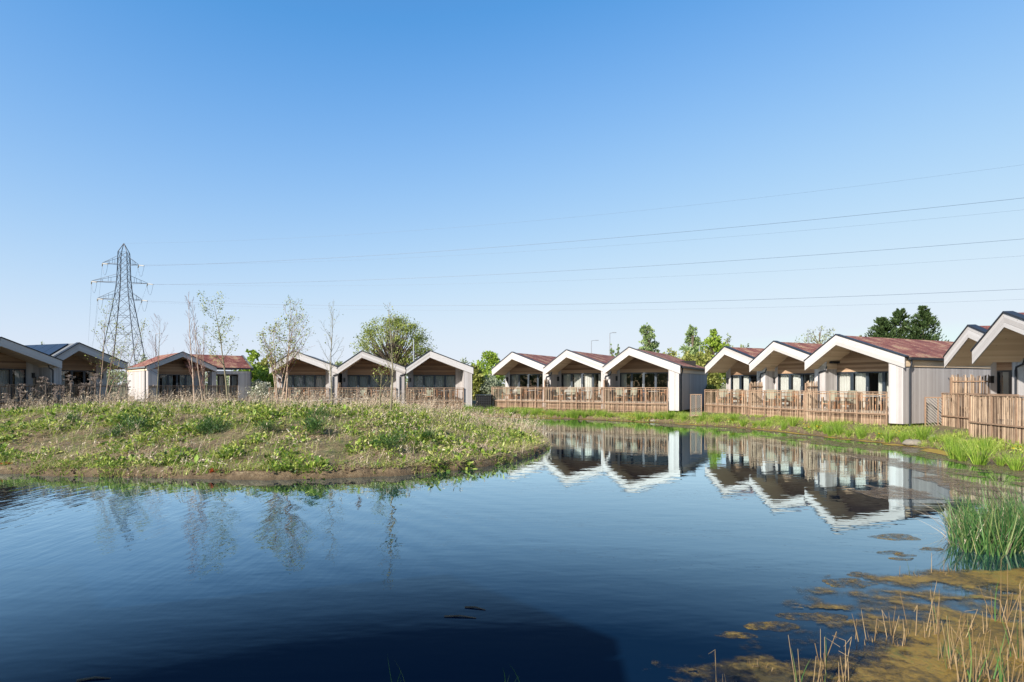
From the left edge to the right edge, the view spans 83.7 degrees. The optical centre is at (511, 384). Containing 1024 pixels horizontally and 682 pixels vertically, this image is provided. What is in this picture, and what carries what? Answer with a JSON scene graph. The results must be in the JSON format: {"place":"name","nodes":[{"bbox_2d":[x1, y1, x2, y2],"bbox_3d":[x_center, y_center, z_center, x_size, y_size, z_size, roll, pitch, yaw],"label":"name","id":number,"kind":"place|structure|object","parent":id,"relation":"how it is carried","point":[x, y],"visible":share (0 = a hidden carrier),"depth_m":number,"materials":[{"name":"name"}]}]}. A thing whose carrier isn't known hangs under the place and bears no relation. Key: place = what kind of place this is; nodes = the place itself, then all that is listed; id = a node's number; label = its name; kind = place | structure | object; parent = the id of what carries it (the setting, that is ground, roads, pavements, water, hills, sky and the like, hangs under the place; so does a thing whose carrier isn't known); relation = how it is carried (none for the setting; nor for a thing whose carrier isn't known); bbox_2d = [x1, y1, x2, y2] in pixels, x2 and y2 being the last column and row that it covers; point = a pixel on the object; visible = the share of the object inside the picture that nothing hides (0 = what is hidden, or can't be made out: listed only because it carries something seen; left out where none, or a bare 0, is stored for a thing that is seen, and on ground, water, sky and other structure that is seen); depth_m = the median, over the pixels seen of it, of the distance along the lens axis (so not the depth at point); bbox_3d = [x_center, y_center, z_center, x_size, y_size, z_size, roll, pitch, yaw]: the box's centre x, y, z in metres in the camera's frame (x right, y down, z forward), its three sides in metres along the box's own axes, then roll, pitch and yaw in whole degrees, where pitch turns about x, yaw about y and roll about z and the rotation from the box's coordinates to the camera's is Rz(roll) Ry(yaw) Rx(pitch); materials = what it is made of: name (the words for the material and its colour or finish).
{"place":"outdoors","nodes":[
{"label":"outdoors","id":0,"kind":"place"},
{"bbox_2d":[0,417,1023,681],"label":"water","id":1,"kind":"structure","parent":0,"point":[604,551],"depth_m":8.00,"materials":[{"name":"liquid"}]},
{"bbox_2d":[477,416,1006,464],"bbox_3d":[7.900,2.488,33.994,8.589,0.010,36.470,0,0,-36],"label":"algae rim","id":2,"kind":"object","parent":1,"relation":"on","point":[935,451],"visible":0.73,"depth_m":26.01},
{"bbox_2d":[744,621,799,629],"bbox_3d":[2.684,2.501,5.913,0.599,0.018,0.240,0,0,0],"label":"algae raft","id":3,"kind":"object","parent":1,"relation":"on","point":[754,627],"visible":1,"depth_m":5.92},
{"bbox_2d":[778,612,847,620],"bbox_3d":[3.239,2.501,6.157,0.794,0.018,0.233,0,0,0],"label":"algae raft","id":4,"kind":"object","parent":1,"relation":"on","point":[828,617],"visible":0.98,"depth_m":6.15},
{"bbox_2d":[815,629,839,681],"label":"dry stem clump","id":5,"kind":"object","parent":1,"relation":"on","point":[820,670],"visible":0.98,"depth_m":4.72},
{"bbox_2d":[656,423,1023,498],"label":"pond film","id":6,"kind":"object","parent":1,"relation":"on","point":[1017,474],"visible":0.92,"depth_m":16.80,"materials":[{"name":"plant"}]},
{"bbox_2d":[832,635,851,681],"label":"dry stem clump","id":7,"kind":"object","parent":1,"relation":"on","point":[844,674],"visible":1,"depth_m":4.82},
{"bbox_2d":[682,568,1023,681],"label":"algae mat","id":8,"kind":"object","parent":1,"relation":"on","point":[920,663],"visible":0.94,"depth_m":5.61,"materials":[{"name":"plant"}]},
{"bbox_2d":[875,482,1023,551],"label":"reed clump","id":9,"kind":"object","parent":1,"relation":"on","point":[1010,515],"visible":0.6,"depth_m":9.34,"materials":[{"name":"plant"}]},
{"bbox_2d":[932,605,968,668],"bbox_3d":[3.864,2.264,5.091,0.334,0.574,0.315,0,0,-42],"label":"dry stem clump","id":10,"kind":"object","parent":1,"relation":"on","point":[950,658],"visible":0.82,"depth_m":5.08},
{"bbox_2d":[926,582,977,641],"bbox_3d":[4.317,2.267,5.636,0.413,0.569,0.245,0,0,42],"label":"dry stem clump","id":11,"kind":"object","parent":1,"relation":"on","point":[935,616],"visible":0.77,"depth_m":5.68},
{"bbox_2d":[941,434,971,459],"bbox_3d":[14.805,2.098,19.151,1.311,0.932,1.287,0,0,17],"label":"rush tuft","id":12,"kind":"object","parent":1,"relation":"on","point":[952,454],"visible":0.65,"depth_m":19.17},
{"bbox_2d":[948,443,972,460],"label":"rush tuft","id":13,"kind":"object","parent":1,"relation":"on","point":[961,456],"visible":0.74,"depth_m":18.76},
{"bbox_2d":[950,619,992,681],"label":"dry stem clump","id":14,"kind":"object","parent":1,"relation":"on","point":[972,667],"visible":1,"depth_m":4.71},
{"bbox_2d":[920,491,1023,557],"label":"reed clump","id":15,"kind":"object","parent":1,"relation":"on","point":[987,543],"visible":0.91,"depth_m":8.59,"materials":[{"name":"plant"}]},
{"bbox_2d":[956,435,1010,464],"bbox_3d":[14.728,2.033,17.869,1.564,1.082,1.307,0,0,44],"label":"rush tuft","id":16,"kind":"object","parent":1,"relation":"on","point":[974,461],"visible":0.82,"depth_m":17.85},
{"bbox_2d":[962,631,1020,681],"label":"dry stem clump","id":17,"kind":"object","parent":1,"relation":"on","point":[987,671],"visible":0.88,"depth_m":4.84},
{"bbox_2d":[978,555,1023,622],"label":"dry stem clump","id":18,"kind":"object","parent":1,"relation":"on","point":[995,616],"visible":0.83,"depth_m":6.02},
{"bbox_2d":[985,580,1023,662],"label":"dry stem clump","id":19,"kind":"object","parent":1,"relation":"on","point":[1020,613],"visible":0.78,"depth_m":5.18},
{"bbox_2d":[991,634,1023,681],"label":"dry stem clump","id":20,"kind":"object","parent":1,"relation":"on","point":[1001,674],"visible":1,"depth_m":4.75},
{"bbox_2d":[1000,448,1023,470],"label":"rush tuft","id":21,"kind":"object","parent":1,"relation":"on","point":[1017,464],"visible":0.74,"depth_m":16.65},
{"bbox_2d":[0,385,1023,480],"bbox_3d":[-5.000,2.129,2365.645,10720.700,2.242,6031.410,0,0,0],"label":"ground","id":22,"kind":"structure","parent":0,"point":[264,475],"depth_m":18.79,"materials":[{"name":"plant"}]},
{"bbox_2d":[0,337,62,401],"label":"timber cabin","id":23,"kind":"object","parent":22,"relation":"on","point":[20,363],"visible":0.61,"depth_m":37.36,"materials":[{"name":"grey wood"}]},
{"bbox_2d":[33,377,46,398],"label":"shrub","id":24,"kind":"object","parent":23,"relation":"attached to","point":[36,379],"visible":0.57,"depth_m":38.16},
{"bbox_2d":[0,385,62,410],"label":"terrace fence","id":25,"kind":"object","parent":22,"relation":"on","point":[8,388],"visible":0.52,"depth_m":36.33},
{"bbox_2d":[25,342,128,399],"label":"timber cabin","id":26,"kind":"object","parent":22,"relation":"on","point":[75,362],"visible":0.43,"depth_m":41.22,"materials":[{"name":"grey wood"}]},
{"bbox_2d":[61,370,95,397],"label":"sliding door","id":27,"kind":"structure","parent":26,"relation":"in","point":[71,371],"depth_m":41.61,"materials":[{"name":"black glass"}]},
{"bbox_2d":[48,385,127,404],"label":"terrace fence","id":28,"kind":"object","parent":22,"relation":"on","point":[87,386],"visible":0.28,"depth_m":40.42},
{"bbox_2d":[100,425,129,437],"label":"feathery plant","id":29,"kind":"object","parent":22,"relation":"on","point":[115,433],"visible":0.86,"depth_m":19.42,"materials":[{"name":"green plant"}]},
{"bbox_2d":[84,299,149,401],"bbox_3d":[-24.367,-1.429,35.373,3.011,7.661,2.643,0,0,0],"label":"birch sapling","id":30,"kind":"object","parent":22,"relation":"on","point":[112,360],"visible":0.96,"depth_m":35.61,"materials":[{"name":"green plant"}]},
{"bbox_2d":[91,243,152,387],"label":"electricity pylon","id":31,"kind":"object","parent":22,"relation":"on","point":[121,287],"visible":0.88,"depth_m":149.74,"materials":[{"name":"metal"}]},
{"bbox_2d":[153,239,1017,284],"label":"overhead line","id":32,"kind":"object","parent":31,"relation":"attached to","point":[621,267],"visible":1,"depth_m":113.59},
{"bbox_2d":[154,198,1019,265],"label":"overhead line","id":33,"kind":"object","parent":31,"relation":"attached to","point":[618,237],"visible":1,"depth_m":111.94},
{"bbox_2d":[158,289,1016,305],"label":"overhead line","id":34,"kind":"object","parent":31,"relation":"attached to","point":[602,303],"visible":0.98,"depth_m":117.39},
{"bbox_2d":[109,410,153,433],"bbox_3d":[-13.219,1.286,19.939,1.223,0.894,1.697,0,0,-8],"label":"feathery plant","id":35,"kind":"object","parent":22,"relation":"on","point":[138,424],"visible":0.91,"depth_m":19.92,"materials":[{"name":"green plant"}]},
{"bbox_2d":[131,313,173,401],"bbox_3d":[-23.863,-1.228,38.118,1.731,7.218,1.988,0,0,16],"label":"sapling","id":36,"kind":"object","parent":22,"relation":"on","point":[156,354],"visible":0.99,"depth_m":38.30,"materials":[{"name":"grey plant"}]},
{"bbox_2d":[148,385,219,403],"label":"terrace fence","id":37,"kind":"object","parent":22,"relation":"on","point":[179,387],"visible":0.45,"depth_m":50.15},
{"bbox_2d":[124,351,253,400],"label":"cross wing cabin","id":38,"kind":"object","parent":22,"relation":"on","point":[175,370],"visible":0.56,"depth_m":52.21,"materials":[{"name":"grey wood"}]},
{"bbox_2d":[183,291,208,404],"bbox_3d":[-15.243,-1.718,27.750,1.131,5.894,2.373,0,0,-38],"label":"birch sapling","id":39,"kind":"object","parent":22,"relation":"on","point":[201,367],"visible":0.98,"depth_m":27.90,"materials":[{"name":"brown plant"}]},
{"bbox_2d":[193,421,222,435],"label":"feathery plant","id":40,"kind":"object","parent":22,"relation":"on","point":[211,427],"visible":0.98,"depth_m":19.61,"materials":[{"name":"green plant"}]},
{"bbox_2d":[196,413,231,432],"bbox_3d":[-10.390,1.318,19.944,1.358,0.716,0.979,0,0,-24],"label":"feathery plant","id":41,"kind":"object","parent":22,"relation":"on","point":[219,423],"visible":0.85,"depth_m":19.88,"materials":[{"name":"green plant"}]},
{"bbox_2d":[195,290,242,402],"bbox_3d":[-15.230,-1.821,29.771,2.160,6.023,2.149,0,0,-36],"label":"sapling","id":42,"kind":"object","parent":22,"relation":"on","point":[221,338],"visible":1,"depth_m":29.75,"materials":[{"name":"green plant"}]},
{"bbox_2d":[233,349,270,388],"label":"tree","id":43,"kind":"object","parent":22,"relation":"on","point":[258,367],"visible":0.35,"depth_m":61.56,"materials":[{"name":"green plant"}]},
{"bbox_2d":[245,379,275,402],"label":"flowering bush","id":44,"kind":"object","parent":22,"relation":"on","point":[261,385],"visible":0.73,"depth_m":54.62,"materials":[{"name":"white plant"}]},
{"bbox_2d":[253,370,275,395],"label":"bush","id":45,"kind":"object","parent":22,"relation":"on","point":[269,378],"visible":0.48,"depth_m":57.73,"materials":[{"name":"green plant"}]},
{"bbox_2d":[252,416,279,432],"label":"feathery plant","id":46,"kind":"object","parent":22,"relation":"on","point":[264,425],"visible":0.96,"depth_m":19.73,"materials":[{"name":"green plant"}]},
{"bbox_2d":[0,397,544,479],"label":"weeds","id":47,"kind":"object","parent":22,"relation":"on","point":[418,439],"visible":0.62,"depth_m":20.25,"materials":[{"name":"green plant"}]},
{"bbox_2d":[0,422,549,477],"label":"shore weeds","id":48,"kind":"object","parent":22,"relation":"on","point":[214,466],"visible":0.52,"depth_m":15.94,"materials":[{"name":"green plant"}]},
{"bbox_2d":[5,415,549,477],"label":"earth clods","id":49,"kind":"object","parent":22,"relation":"on","point":[312,471],"visible":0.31,"depth_m":15.79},
{"bbox_2d":[0,386,557,474],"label":"dead stalks","id":50,"kind":"object","parent":22,"relation":"on","point":[185,400],"visible":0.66,"depth_m":24.83,"materials":[{"name":"plant"}]},
{"bbox_2d":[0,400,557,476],"bbox_3d":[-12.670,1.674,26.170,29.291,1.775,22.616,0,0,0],"label":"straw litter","id":51,"kind":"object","parent":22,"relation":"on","point":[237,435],"visible":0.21,"depth_m":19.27,"materials":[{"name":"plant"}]},
{"bbox_2d":[257,297,315,406],"bbox_3d":[-11.149,-1.643,28.249,2.844,5.753,3.306,0,0,0],"label":"birch sapling","id":52,"kind":"object","parent":22,"relation":"on","point":[272,359],"visible":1,"depth_m":28.09,"materials":[{"name":"green plant"}]},
{"bbox_2d":[269,388,328,403],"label":"terrace fence","id":53,"kind":"object","parent":22,"relation":"on","point":[307,389],"visible":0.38,"depth_m":47.15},
{"bbox_2d":[269,351,341,403],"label":"timber cabin","id":54,"kind":"object","parent":22,"relation":"on","point":[306,371],"visible":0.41,"depth_m":49.00,"materials":[{"name":"grey wood"}]},
{"bbox_2d":[282,375,325,398],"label":"sliding door","id":55,"kind":"structure","parent":54,"relation":"in","point":[283,375],"depth_m":49.04,"materials":[{"name":"grey glass"}]},
{"bbox_2d":[288,408,330,434],"bbox_3d":[-6.842,1.234,19.302,1.378,0.894,1.543,0,0,7],"label":"feathery plant","id":56,"kind":"object","parent":22,"relation":"on","point":[315,425],"visible":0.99,"depth_m":19.20,"materials":[{"name":"green plant"}]},
{"bbox_2d":[319,301,343,403],"bbox_3d":[-9.259,-1.587,29.243,1.277,5.706,1.324,0,0,-11],"label":"sapling","id":57,"kind":"object","parent":22,"relation":"on","point":[330,364],"visible":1,"depth_m":29.18,"materials":[{"name":"grey plant"}]},
{"bbox_2d":[337,388,395,404],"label":"terrace fence","id":58,"kind":"object","parent":22,"relation":"on","point":[362,389],"visible":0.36,"depth_m":46.98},
{"bbox_2d":[337,350,405,403],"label":"timber cabin","id":59,"kind":"object","parent":22,"relation":"on","point":[356,369],"visible":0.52,"depth_m":48.87,"materials":[{"name":"grey wood"}]},
{"bbox_2d":[348,375,389,398],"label":"sliding door","id":60,"kind":"structure","parent":59,"relation":"in","point":[348,375],"depth_m":49.01,"materials":[{"name":"grey glass"}]},
{"bbox_2d":[368,428,407,449],"bbox_3d":[-3.832,1.667,17.735,1.435,0.756,1.034,0,0,9],"label":"feathery plant","id":61,"kind":"object","parent":22,"relation":"on","point":[393,439],"visible":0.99,"depth_m":17.71,"materials":[{"name":"green plant"}]},
{"bbox_2d":[377,303,399,410],"bbox_3d":[-5.095,-1.053,23.779,0.869,4.810,1.084,0,0,17],"label":"sapling","id":62,"kind":"object","parent":22,"relation":"on","point":[391,362],"visible":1,"depth_m":23.84,"materials":[{"name":"brown plant"}]},
{"bbox_2d":[349,311,436,378],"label":"oak tree","id":63,"kind":"object","parent":22,"relation":"on","point":[402,327],"visible":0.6,"depth_m":76.30,"materials":[{"name":"green plant"}]},
{"bbox_2d":[107,371,725,386],"bbox_3d":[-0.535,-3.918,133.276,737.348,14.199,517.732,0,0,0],"label":"distant woodland","id":64,"kind":"object","parent":22,"relation":"on","point":[125,378],"visible":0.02,"depth_m":345.80,"materials":[{"name":"green plant"}]},
{"bbox_2d":[406,388,463,409],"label":"terrace fence","id":65,"kind":"object","parent":22,"relation":"on","point":[446,403],"visible":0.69,"depth_m":46.91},
{"bbox_2d":[405,350,473,406],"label":"timber cabin","id":66,"kind":"object","parent":22,"relation":"on","point":[431,369],"visible":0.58,"depth_m":48.64,"materials":[{"name":"grey wood"}]},
{"bbox_2d":[413,375,454,398],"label":"sliding door","id":67,"kind":"structure","parent":66,"relation":"in","point":[413,375],"depth_m":48.78,"materials":[{"name":"grey glass"}]},
{"bbox_2d":[471,364,485,399],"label":"tree","id":68,"kind":"object","parent":22,"relation":"on","point":[478,376],"visible":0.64,"depth_m":65.26,"materials":[{"name":"green plant"}]},
{"bbox_2d":[476,394,491,408],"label":"bin store","id":69,"kind":"structure","parent":22,"relation":"on","point":[484,400],"depth_m":47.54,"materials":[{"name":"wood"}]},
{"bbox_2d":[471,351,504,382],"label":"tree","id":70,"kind":"object","parent":22,"relation":"on","point":[493,360],"visible":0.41,"depth_m":83.00,"materials":[{"name":"green plant"}]},
{"bbox_2d":[478,373,502,398],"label":"willow bush","id":71,"kind":"object","parent":22,"relation":"on","point":[490,382],"visible":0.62,"depth_m":66.09,"materials":[{"name":"green plant"}]},
{"bbox_2d":[491,387,551,408],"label":"terrace fence","id":72,"kind":"object","parent":22,"relation":"on","point":[499,403],"visible":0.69,"depth_m":46.77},
{"bbox_2d":[491,352,573,401],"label":"timber cabin","id":73,"kind":"object","parent":22,"relation":"on","point":[522,370],"visible":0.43,"depth_m":48.58,"materials":[{"name":"white wood"}]},
{"bbox_2d":[510,374,542,398],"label":"sliding door","id":74,"kind":"structure","parent":73,"relation":"in","point":[528,385],"depth_m":48.67,"materials":[{"name":"grey glass"}]},
{"bbox_2d":[543,387,610,410],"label":"terrace fence","id":75,"kind":"object","parent":22,"relation":"on","point":[565,406],"visible":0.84,"depth_m":43.70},
{"bbox_2d":[543,349,630,408],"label":"timber cabin","id":76,"kind":"object","parent":22,"relation":"on","point":[585,369],"visible":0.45,"depth_m":45.28,"materials":[{"name":"white wood"}]},
{"bbox_2d":[561,373,600,399],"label":"sliding door","id":77,"kind":"structure","parent":76,"relation":"in","point":[582,374],"depth_m":45.55,"materials":[{"name":"grey glass"}]},
{"bbox_2d":[603,387,667,413],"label":"terrace fence","id":78,"kind":"object","parent":22,"relation":"on","point":[623,407],"visible":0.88,"depth_m":40.66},
{"bbox_2d":[638,322,659,352],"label":"poplar tree","id":79,"kind":"object","parent":22,"relation":"on","point":[646,331],"visible":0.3,"depth_m":129.43,"materials":[{"name":"green plant"}]},
{"bbox_2d":[602,347,707,411],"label":"timber cabin","id":80,"kind":"object","parent":22,"relation":"on","point":[681,380],"visible":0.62,"depth_m":42.26,"materials":[{"name":"white wood"}]},
{"bbox_2d":[620,372,667,400],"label":"sliding door","id":81,"kind":"structure","parent":80,"relation":"in","point":[643,373],"depth_m":42.42,"materials":[{"name":"grey glass"}]},
{"bbox_2d":[679,324,704,362],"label":"poplar tree","id":82,"kind":"object","parent":22,"relation":"on","point":[693,348],"visible":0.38,"depth_m":119.63,"materials":[{"name":"green plant"}]},
{"bbox_2d":[690,348,724,388],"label":"tree","id":83,"kind":"object","parent":22,"relation":"on","point":[703,361],"visible":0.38,"depth_m":78.98,"materials":[{"name":"green plant"}]},
{"bbox_2d":[698,329,728,388],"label":"poplar tree","id":84,"kind":"object","parent":22,"relation":"on","point":[715,344],"visible":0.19,"depth_m":103.85,"materials":[{"name":"green plant"}]},
{"bbox_2d":[704,389,756,414],"bbox_3d":[14.879,1.262,38.723,0.250,1.855,4.860,0,0,-25],"label":"terrace fence","id":85,"kind":"object","parent":22,"relation":"on","point":[726,408],"visible":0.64,"depth_m":39.10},
{"bbox_2d":[449,406,1023,461],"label":"bank grass","id":86,"kind":"structure","parent":22,"relation":"on","point":[906,427],"depth_m":28.80,"materials":[{"name":"plant"}]},
{"bbox_2d":[704,346,809,405],"bbox_3d":[19.443,0.068,40.674,10.070,5.465,5.470,0,0,-25],"label":"timber cabin","id":87,"kind":"object","parent":22,"relation":"on","point":[732,363],"visible":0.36,"depth_m":39.92,"materials":[{"name":"white wood"}]},
{"bbox_2d":[748,390,816,418],"bbox_3d":[16.017,1.262,33.981,0.250,1.855,4.710,0,0,-25],"label":"terrace fence","id":88,"kind":"object","parent":22,"relation":"on","point":[777,411],"visible":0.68,"depth_m":33.94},
{"bbox_2d":[794,326,834,343],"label":"tree","id":89,"kind":"object","parent":22,"relation":"on","point":[818,341],"visible":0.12,"depth_m":100.06,"materials":[{"name":"green plant"}]},
{"bbox_2d":[748,341,888,415],"bbox_3d":[20.613,0.068,35.864,10.070,5.465,5.470,0,0,-25],"label":"timber cabin","id":90,"kind":"object","parent":22,"relation":"on","point":[785,360],"visible":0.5,"depth_m":34.70,"materials":[{"name":"white wood"}]},
{"bbox_2d":[749,381,762,406],"bbox_3d":[15.822,0.586,36.407,1.850,1.629,0.100,0,0,-25],"label":"privacy screen","id":91,"kind":"object","parent":90,"relation":"attached to","point":[759,386],"visible":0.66,"depth_m":36.21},
{"bbox_2d":[778,373,813,405],"bbox_3d":[17.680,0.302,34.871,0.148,1.996,3.422,0,0,-25],"label":"sliding door","id":92,"kind":"structure","parent":90,"relation":"in","point":[802,374],"depth_m":34.94,"materials":[{"name":"grey glass"}]},
{"bbox_2d":[804,391,887,425],"bbox_3d":[17.128,1.262,29.525,0.250,1.855,4.480,0,0,-25],"label":"terrace fence","id":93,"kind":"object","parent":22,"relation":"on","point":[880,418],"visible":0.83,"depth_m":29.27,"materials":[{"name":"wood"}]},
{"bbox_2d":[864,316,902,338],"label":"conifer tree","id":94,"kind":"object","parent":22,"relation":"on","point":[883,328],"visible":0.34,"depth_m":61.51,"materials":[{"name":"green plant"}]},
{"bbox_2d":[804,334,990,425],"bbox_3d":[22.137,0.068,31.477,10.865,5.465,5.470,0,0,-25],"label":"timber cabin","id":95,"kind":"object","parent":22,"relation":"on","point":[912,373],"visible":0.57,"depth_m":28.78,"materials":[{"name":"white wood"}]},
{"bbox_2d":[805,380,817,407],"bbox_3d":[16.982,0.581,31.847,1.850,1.638,0.100,0,0,-25],"label":"privacy screen","id":96,"kind":"object","parent":95,"relation":"attached to","point":[813,386],"visible":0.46,"depth_m":31.64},
{"bbox_2d":[837,371,888,409],"bbox_3d":[18.840,0.302,30.311,0.148,1.996,3.422,0,0,-25],"label":"sliding door","id":97,"kind":"structure","parent":95,"relation":"in","point":[867,389],"depth_m":30.26,"materials":[{"name":"grey glass"}]},
{"bbox_2d":[889,308,918,338],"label":"conifer tree","id":98,"kind":"object","parent":22,"relation":"on","point":[898,317],"visible":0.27,"depth_m":62.51,"materials":[{"name":"green plant"}]},
{"bbox_2d":[904,305,948,340],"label":"conifer tree","id":99,"kind":"object","parent":22,"relation":"on","point":[922,327],"visible":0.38,"depth_m":60.58,"materials":[{"name":"green plant"}]},
{"bbox_2d":[924,397,949,425],"bbox_3d":[20.319,1.290,27.284,1.136,1.436,0.060,0,0,12],"label":"trellis panel","id":100,"kind":"object","parent":22,"relation":"on","point":[937,410],"visible":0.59,"depth_m":27.31,"materials":[{"name":"brown wood"}]},
{"bbox_2d":[941,393,1018,428],"bbox_3d":[20.179,1.407,24.772,0.250,2.065,5.060,0,0,9],"label":"terrace fence","id":101,"kind":"object","parent":22,"relation":"on","point":[958,418],"visible":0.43,"depth_m":25.99,"materials":[{"name":"wood"}]},
{"bbox_2d":[943,324,1023,418],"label":"timber cabin","id":102,"kind":"object","parent":22,"relation":"on","point":[1006,377],"visible":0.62,"depth_m":25.97,"materials":[{"name":"grey wood"}]},
{"bbox_2d":[950,374,990,412],"bbox_3d":[21.951,0.470,26.866,2.450,1.940,0.100,0,0,9],"label":"privacy screen","id":103,"kind":"object","parent":102,"relation":"attached to","point":[960,385],"visible":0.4,"depth_m":26.94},
{"bbox_2d":[997,370,1011,414],"bbox_3d":[22.090,0.342,24.630,0.096,1.996,3.422,0,0,9],"label":"sliding door","id":104,"kind":"structure","parent":102,"relation":"in","point":[1010,371],"depth_m":25.51,"materials":[{"name":"glass"}]},
{"bbox_2d":[968,394,1023,443],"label":"terrace fence","id":105,"kind":"object","parent":22,"relation":"on","point":[1007,430],"visible":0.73,"depth_m":21.14,"materials":[{"name":"wood"}]},
{"bbox_2d":[970,311,1023,425],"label":"timber cabin","id":106,"kind":"object","parent":22,"relation":"on","point":[1001,339],"visible":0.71,"depth_m":21.50,"materials":[{"name":"grey wood"}]},
{"bbox_2d":[0,0,1023,384],"label":"sky","id":107,"kind":"structure","parent":0,"point":[146,126],"materials":[{"name":"blue"}]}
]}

